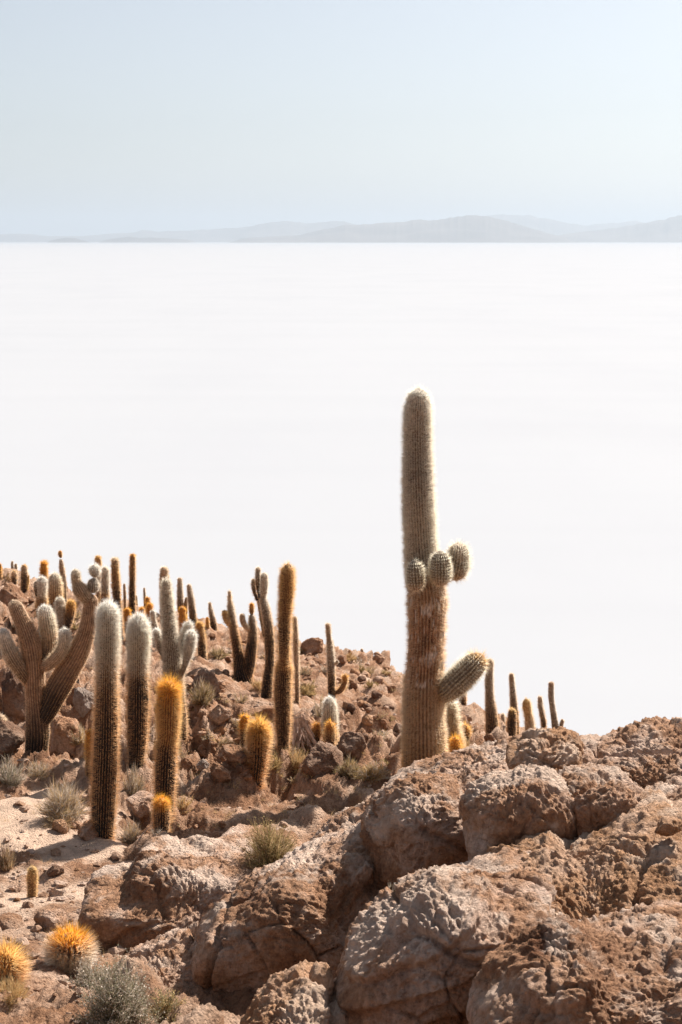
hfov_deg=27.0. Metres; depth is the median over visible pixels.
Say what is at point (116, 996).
leafy shrub
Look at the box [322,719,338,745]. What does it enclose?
columnar cactus
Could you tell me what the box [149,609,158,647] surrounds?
columnar cactus
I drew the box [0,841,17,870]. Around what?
dry bush
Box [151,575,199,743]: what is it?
columnar cactus
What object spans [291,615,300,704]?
columnar cactus
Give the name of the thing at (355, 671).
stone
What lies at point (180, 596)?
columnar cactus
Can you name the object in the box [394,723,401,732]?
stone
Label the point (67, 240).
mountain range
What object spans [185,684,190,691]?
stone
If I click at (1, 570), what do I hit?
columnar cactus
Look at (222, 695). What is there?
stone
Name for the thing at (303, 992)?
boulder
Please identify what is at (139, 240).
mountain range
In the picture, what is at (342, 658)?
stone
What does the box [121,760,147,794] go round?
dry bush
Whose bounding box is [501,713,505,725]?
columnar cactus
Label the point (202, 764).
rock
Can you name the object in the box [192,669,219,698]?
rock
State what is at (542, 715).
columnar cactus
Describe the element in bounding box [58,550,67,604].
columnar cactus
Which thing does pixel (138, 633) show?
columnar cactus
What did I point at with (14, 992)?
dry bush
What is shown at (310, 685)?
dry tuft
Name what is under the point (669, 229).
mountain range
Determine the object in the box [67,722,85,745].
dry bush
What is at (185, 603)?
columnar cactus
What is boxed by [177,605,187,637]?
columnar cactus
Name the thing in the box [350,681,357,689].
stone
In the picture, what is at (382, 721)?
stone
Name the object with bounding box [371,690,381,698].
stone
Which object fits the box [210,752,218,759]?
stone
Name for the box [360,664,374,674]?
dry tuft
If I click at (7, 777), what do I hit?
dry bush
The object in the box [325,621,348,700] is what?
columnar cactus
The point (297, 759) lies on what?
dry bush
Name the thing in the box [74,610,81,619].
dry tuft
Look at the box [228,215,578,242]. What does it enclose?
mountain range
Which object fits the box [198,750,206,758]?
stone
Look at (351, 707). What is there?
stone
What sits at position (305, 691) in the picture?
dry bush
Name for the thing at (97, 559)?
columnar cactus
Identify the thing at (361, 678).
stone
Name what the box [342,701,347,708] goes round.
stone
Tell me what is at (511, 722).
columnar cactus
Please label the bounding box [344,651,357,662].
dry bush
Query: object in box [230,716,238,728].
dry tuft
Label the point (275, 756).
dry bush
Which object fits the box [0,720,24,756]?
rock
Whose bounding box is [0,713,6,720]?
stone
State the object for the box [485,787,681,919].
boulder
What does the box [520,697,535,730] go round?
columnar cactus
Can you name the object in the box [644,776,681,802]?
boulder
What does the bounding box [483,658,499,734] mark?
columnar cactus
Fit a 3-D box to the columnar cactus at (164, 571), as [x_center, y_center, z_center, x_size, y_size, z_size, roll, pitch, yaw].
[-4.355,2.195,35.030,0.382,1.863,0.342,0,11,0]
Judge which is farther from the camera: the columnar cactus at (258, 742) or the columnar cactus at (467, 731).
the columnar cactus at (467, 731)
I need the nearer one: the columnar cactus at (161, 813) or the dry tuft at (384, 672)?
the columnar cactus at (161, 813)
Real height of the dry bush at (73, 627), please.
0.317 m
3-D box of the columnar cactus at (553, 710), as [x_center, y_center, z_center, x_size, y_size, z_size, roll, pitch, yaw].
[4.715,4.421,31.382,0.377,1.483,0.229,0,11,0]
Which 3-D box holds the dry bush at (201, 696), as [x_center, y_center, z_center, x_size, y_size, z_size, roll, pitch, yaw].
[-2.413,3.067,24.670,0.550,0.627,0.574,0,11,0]
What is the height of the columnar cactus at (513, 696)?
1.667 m
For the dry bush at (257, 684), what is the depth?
27.88 m
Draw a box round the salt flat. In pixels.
[0,242,681,735]
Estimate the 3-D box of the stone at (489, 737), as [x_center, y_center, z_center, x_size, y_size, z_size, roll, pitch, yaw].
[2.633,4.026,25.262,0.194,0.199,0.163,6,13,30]
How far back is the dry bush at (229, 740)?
21.24 m
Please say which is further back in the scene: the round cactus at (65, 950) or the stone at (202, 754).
the stone at (202, 754)
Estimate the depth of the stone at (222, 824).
17.05 m
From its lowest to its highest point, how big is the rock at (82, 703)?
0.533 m
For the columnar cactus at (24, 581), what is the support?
on the slope ground at (200, 1006)
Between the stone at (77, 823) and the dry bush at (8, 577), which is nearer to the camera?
the stone at (77, 823)
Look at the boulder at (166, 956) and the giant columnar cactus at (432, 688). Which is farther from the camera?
the giant columnar cactus at (432, 688)
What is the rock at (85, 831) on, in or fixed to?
on the slope ground at (200, 1006)
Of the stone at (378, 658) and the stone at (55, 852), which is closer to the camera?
the stone at (55, 852)
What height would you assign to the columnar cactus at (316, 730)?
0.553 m
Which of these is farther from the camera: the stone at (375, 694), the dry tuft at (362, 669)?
the dry tuft at (362, 669)
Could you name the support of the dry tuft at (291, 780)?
on the slope ground at (200, 1006)
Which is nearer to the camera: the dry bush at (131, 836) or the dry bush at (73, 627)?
the dry bush at (131, 836)
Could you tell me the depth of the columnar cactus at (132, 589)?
34.70 m
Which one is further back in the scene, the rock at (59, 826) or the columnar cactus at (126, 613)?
the columnar cactus at (126, 613)
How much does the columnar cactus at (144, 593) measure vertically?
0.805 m
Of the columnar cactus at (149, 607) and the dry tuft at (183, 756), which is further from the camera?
the columnar cactus at (149, 607)
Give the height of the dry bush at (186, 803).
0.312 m
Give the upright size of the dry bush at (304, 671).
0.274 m
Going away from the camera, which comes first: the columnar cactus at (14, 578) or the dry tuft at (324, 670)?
the dry tuft at (324, 670)
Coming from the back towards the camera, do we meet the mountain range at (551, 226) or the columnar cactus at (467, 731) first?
the mountain range at (551, 226)
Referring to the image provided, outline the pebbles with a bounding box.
[0,609,475,1023]
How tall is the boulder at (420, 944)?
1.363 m
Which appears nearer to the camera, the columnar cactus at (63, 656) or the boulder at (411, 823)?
the boulder at (411, 823)
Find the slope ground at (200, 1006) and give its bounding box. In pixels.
[0,568,524,1023]
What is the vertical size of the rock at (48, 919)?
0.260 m
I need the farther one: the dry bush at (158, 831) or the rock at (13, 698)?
the rock at (13, 698)
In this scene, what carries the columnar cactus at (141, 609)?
on the slope ground at (200, 1006)
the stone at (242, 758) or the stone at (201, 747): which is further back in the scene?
the stone at (201, 747)
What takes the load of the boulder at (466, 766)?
on the slope ground at (200, 1006)
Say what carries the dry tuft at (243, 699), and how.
on the slope ground at (200, 1006)
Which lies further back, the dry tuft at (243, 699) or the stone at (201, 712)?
the dry tuft at (243, 699)
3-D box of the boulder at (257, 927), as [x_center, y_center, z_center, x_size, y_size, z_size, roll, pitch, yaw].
[0.315,3.375,12.134,3.794,1.879,1.979,-9,14,-39]
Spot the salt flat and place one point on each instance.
(214, 422)
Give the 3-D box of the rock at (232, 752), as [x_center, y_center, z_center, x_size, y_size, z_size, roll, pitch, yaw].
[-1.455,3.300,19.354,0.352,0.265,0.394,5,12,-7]
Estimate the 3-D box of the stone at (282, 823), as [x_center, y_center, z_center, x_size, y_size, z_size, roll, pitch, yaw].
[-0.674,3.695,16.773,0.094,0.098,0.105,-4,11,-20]
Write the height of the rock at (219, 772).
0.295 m
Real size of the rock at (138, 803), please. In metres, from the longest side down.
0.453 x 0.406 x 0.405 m
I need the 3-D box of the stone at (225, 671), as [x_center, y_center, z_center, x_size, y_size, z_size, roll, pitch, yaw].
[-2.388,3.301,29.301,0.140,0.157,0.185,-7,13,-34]
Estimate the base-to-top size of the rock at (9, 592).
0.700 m
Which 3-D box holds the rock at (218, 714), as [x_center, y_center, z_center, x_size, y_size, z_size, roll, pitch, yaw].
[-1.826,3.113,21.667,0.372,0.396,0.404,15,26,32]
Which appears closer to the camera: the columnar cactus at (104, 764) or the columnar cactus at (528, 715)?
the columnar cactus at (104, 764)
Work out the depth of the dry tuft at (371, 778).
19.26 m
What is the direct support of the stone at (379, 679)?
on the slope ground at (200, 1006)
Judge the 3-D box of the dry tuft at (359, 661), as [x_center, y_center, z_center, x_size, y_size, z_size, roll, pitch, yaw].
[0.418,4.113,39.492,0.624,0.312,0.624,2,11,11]
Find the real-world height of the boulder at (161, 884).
1.215 m
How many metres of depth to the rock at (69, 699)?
23.63 m
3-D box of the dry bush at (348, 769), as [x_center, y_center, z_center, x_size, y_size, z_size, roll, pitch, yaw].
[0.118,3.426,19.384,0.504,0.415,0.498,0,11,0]
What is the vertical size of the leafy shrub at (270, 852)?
0.619 m
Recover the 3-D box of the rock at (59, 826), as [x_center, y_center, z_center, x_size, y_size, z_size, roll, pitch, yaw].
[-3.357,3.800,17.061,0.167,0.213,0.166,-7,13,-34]
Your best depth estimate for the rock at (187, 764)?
20.58 m
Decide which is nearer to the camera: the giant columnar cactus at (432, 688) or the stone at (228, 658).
the giant columnar cactus at (432, 688)
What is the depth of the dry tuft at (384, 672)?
37.16 m
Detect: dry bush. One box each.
[0,751,28,786]
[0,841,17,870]
[0,970,32,1011]
[2,572,10,581]
[25,757,53,779]
[33,775,90,822]
[42,809,76,831]
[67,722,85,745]
[71,620,79,629]
[117,819,145,843]
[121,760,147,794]
[148,828,168,836]
[176,795,192,813]
[187,677,215,706]
[198,728,215,739]
[208,645,225,659]
[211,735,236,746]
[229,745,250,764]
[250,678,261,690]
[266,751,283,773]
[281,745,307,773]
[299,663,312,674]
[299,679,318,695]
[311,692,323,716]
[334,753,362,779]
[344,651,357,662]
[355,759,392,782]
[363,679,372,688]
[373,726,391,739]
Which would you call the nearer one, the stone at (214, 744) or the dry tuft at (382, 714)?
the stone at (214, 744)
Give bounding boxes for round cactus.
[0,932,36,986]
[39,918,101,975]
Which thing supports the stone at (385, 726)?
on the slope ground at (200, 1006)
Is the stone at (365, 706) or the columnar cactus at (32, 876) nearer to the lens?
the columnar cactus at (32, 876)
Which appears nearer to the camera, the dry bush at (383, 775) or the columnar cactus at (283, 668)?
the dry bush at (383, 775)
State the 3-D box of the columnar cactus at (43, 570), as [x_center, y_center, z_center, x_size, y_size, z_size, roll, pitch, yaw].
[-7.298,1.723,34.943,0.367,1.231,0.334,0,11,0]
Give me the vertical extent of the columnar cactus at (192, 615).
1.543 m
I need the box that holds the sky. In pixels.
[0,0,681,235]
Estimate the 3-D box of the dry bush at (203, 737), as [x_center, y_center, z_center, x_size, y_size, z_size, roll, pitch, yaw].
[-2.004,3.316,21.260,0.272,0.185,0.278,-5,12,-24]
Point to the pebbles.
(115, 950)
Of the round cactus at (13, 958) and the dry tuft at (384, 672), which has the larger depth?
the dry tuft at (384, 672)
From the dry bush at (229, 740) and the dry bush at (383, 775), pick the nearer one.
the dry bush at (383, 775)
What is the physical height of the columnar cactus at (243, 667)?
2.183 m
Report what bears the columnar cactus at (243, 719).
on the slope ground at (200, 1006)
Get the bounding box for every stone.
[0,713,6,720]
[50,848,60,856]
[73,821,82,828]
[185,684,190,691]
[197,709,205,717]
[197,744,204,751]
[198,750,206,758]
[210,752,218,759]
[211,741,217,746]
[213,727,222,732]
[218,821,225,827]
[219,693,226,698]
[220,755,226,761]
[222,669,228,674]
[225,656,230,661]
[233,736,239,743]
[237,751,246,763]
[244,774,252,780]
[280,821,287,827]
[314,658,321,664]
[338,654,346,663]
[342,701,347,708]
[346,703,355,713]
[350,668,359,675]
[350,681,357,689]
[357,675,365,681]
[357,700,364,706]
[361,671,370,677]
[361,714,373,725]
[363,703,371,710]
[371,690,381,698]
[372,654,384,663]
[372,702,380,706]
[373,676,383,683]
[380,718,386,724]
[381,722,388,729]
[384,704,394,709]
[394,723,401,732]
[484,734,495,741]
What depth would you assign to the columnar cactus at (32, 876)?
14.48 m
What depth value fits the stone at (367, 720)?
24.59 m
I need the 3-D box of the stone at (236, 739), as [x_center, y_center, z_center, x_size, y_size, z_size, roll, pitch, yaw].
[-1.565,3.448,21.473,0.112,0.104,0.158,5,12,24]
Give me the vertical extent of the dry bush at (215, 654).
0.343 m
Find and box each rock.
[0,583,28,608]
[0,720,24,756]
[0,912,23,930]
[1,670,25,719]
[34,908,66,931]
[47,865,63,876]
[49,716,79,756]
[52,819,67,833]
[66,683,80,706]
[72,687,95,717]
[77,819,98,840]
[125,790,154,822]
[181,758,197,774]
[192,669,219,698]
[196,759,208,770]
[207,704,233,725]
[210,761,230,781]
[222,744,245,762]
[242,700,273,720]
[289,711,316,756]
[301,637,322,654]
[301,741,343,777]
[338,731,366,758]
[654,816,681,836]
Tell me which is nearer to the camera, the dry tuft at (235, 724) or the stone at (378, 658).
the dry tuft at (235, 724)
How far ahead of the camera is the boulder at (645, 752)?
11.84 m
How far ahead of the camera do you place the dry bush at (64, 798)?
17.41 m
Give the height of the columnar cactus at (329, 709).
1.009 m
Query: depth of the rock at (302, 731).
21.73 m
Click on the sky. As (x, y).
(117, 116)
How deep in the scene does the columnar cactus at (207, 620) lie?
36.24 m
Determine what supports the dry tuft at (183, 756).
on the slope ground at (200, 1006)
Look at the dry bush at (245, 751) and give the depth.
19.25 m
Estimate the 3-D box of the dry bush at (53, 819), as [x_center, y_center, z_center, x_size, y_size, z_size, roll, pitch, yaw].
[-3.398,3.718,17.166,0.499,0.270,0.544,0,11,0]
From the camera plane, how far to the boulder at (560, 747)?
11.74 m
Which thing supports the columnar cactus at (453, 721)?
on the slope ground at (200, 1006)
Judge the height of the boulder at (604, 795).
0.836 m
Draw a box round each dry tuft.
[51,782,66,789]
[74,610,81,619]
[177,746,191,758]
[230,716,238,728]
[234,693,249,702]
[287,777,297,784]
[300,680,317,690]
[316,664,336,673]
[353,654,364,665]
[357,764,379,781]
[359,665,365,671]
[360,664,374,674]
[376,710,389,719]
[381,667,391,675]
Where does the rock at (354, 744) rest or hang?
on the slope ground at (200, 1006)
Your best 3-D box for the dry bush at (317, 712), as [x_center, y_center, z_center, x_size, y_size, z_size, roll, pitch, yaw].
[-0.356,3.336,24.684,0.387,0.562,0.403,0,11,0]
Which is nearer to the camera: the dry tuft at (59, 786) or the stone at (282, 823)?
the stone at (282, 823)
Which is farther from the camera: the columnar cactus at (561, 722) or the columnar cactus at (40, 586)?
the columnar cactus at (561, 722)
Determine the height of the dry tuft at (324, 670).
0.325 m
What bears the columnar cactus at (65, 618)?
on the slope ground at (200, 1006)
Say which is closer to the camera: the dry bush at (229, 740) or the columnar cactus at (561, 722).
the dry bush at (229, 740)
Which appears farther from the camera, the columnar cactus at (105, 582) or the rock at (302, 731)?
the columnar cactus at (105, 582)
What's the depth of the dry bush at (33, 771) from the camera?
19.74 m
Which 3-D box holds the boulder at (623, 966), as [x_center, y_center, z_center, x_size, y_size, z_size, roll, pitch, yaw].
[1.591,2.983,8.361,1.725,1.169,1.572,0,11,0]
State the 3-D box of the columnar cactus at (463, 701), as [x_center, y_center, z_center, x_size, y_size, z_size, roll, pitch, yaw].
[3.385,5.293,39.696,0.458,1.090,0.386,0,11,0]
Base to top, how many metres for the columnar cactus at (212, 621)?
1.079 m
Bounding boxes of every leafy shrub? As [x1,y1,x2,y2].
[65,951,115,989]
[70,943,165,1023]
[146,986,186,1023]
[232,813,300,870]
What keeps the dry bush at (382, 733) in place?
on the slope ground at (200, 1006)
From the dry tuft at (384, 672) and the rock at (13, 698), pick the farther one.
the dry tuft at (384, 672)
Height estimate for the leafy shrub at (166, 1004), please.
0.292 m
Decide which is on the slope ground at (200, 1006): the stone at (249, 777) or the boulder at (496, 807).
the stone at (249, 777)
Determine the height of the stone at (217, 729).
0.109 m
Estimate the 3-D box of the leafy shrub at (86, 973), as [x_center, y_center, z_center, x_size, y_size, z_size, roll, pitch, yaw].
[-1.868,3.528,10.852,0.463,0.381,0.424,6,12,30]
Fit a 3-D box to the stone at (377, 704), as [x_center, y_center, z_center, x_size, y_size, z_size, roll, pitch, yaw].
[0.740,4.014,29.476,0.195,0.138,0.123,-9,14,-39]
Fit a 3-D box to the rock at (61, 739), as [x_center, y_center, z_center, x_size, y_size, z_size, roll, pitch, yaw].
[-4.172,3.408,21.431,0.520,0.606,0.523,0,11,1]
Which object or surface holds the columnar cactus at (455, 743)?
on the slope ground at (200, 1006)
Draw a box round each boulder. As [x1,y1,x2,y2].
[78,823,301,953]
[125,921,198,986]
[191,800,383,991]
[240,959,347,1023]
[334,846,569,1023]
[359,771,467,891]
[387,734,600,791]
[458,764,577,860]
[466,899,681,1023]
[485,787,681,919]
[505,726,583,772]
[558,763,644,837]
[582,715,681,788]
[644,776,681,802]
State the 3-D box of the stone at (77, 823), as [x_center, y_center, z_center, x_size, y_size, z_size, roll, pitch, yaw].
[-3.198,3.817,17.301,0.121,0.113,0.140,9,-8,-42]
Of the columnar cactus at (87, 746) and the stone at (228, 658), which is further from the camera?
the stone at (228, 658)
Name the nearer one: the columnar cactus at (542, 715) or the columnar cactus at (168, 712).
the columnar cactus at (168, 712)
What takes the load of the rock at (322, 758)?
on the slope ground at (200, 1006)
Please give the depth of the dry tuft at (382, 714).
24.76 m
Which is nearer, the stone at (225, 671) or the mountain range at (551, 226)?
the stone at (225, 671)
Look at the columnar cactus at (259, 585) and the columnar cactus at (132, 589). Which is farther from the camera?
the columnar cactus at (132, 589)
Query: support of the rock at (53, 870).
on the slope ground at (200, 1006)
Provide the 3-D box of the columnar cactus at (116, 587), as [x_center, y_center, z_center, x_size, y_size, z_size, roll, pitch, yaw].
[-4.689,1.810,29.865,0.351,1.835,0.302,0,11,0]
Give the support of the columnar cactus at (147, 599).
on the slope ground at (200, 1006)
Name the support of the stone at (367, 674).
on the slope ground at (200, 1006)
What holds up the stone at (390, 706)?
on the slope ground at (200, 1006)
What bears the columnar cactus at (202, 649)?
on the slope ground at (200, 1006)
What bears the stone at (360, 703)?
on the slope ground at (200, 1006)
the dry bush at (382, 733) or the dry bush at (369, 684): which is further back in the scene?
the dry bush at (369, 684)
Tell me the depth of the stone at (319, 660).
36.53 m
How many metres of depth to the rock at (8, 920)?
13.11 m
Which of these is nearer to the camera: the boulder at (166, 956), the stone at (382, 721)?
the boulder at (166, 956)
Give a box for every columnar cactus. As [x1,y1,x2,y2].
[0,563,3,580]
[0,563,102,753]
[9,570,18,584]
[19,563,30,592]
[25,866,39,897]
[33,575,49,618]
[38,558,49,590]
[46,570,65,614]
[54,595,76,634]
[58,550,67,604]
[83,728,93,778]
[85,596,123,839]
[93,555,102,604]
[99,564,111,605]
[109,556,124,640]
[122,583,126,608]
[122,607,131,631]
[122,609,152,771]
[127,552,137,616]
[139,607,145,614]
[143,588,146,607]
[144,596,151,610]
[145,601,154,636]
[148,671,184,822]
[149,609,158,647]
[149,793,173,833]
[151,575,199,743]
[158,566,169,623]
[176,577,183,611]
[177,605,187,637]
[183,596,188,620]
[185,583,197,630]
[195,620,208,659]
[204,617,209,628]
[207,601,217,630]
[219,589,259,683]
[235,712,250,745]
[243,712,274,790]
[249,566,275,698]
[270,560,297,753]
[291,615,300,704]
[311,722,321,741]
[319,695,340,743]
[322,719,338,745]
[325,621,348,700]
[398,383,492,768]
[444,699,468,750]
[447,731,463,752]
[457,692,468,704]
[461,719,473,741]
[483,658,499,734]
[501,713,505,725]
[504,707,517,735]
[508,672,519,734]
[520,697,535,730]
[537,695,547,727]
[547,681,558,728]
[558,719,564,725]
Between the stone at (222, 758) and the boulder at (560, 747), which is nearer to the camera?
the boulder at (560, 747)
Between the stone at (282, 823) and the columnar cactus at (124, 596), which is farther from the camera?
the columnar cactus at (124, 596)
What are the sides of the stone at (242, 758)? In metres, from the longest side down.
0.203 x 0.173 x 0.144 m
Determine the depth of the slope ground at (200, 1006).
19.00 m
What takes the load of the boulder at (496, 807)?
on the boulder at (628, 860)
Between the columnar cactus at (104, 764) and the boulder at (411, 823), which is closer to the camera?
the boulder at (411, 823)
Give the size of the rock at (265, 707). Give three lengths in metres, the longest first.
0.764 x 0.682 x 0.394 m
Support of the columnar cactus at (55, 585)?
on the slope ground at (200, 1006)
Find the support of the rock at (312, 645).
on the slope ground at (200, 1006)
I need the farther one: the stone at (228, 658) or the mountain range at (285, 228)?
the mountain range at (285, 228)
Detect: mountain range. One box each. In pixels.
[0,221,354,241]
[47,238,88,242]
[98,237,194,242]
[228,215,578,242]
[488,214,642,234]
[557,215,681,241]
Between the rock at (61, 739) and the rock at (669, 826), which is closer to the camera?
the rock at (669, 826)

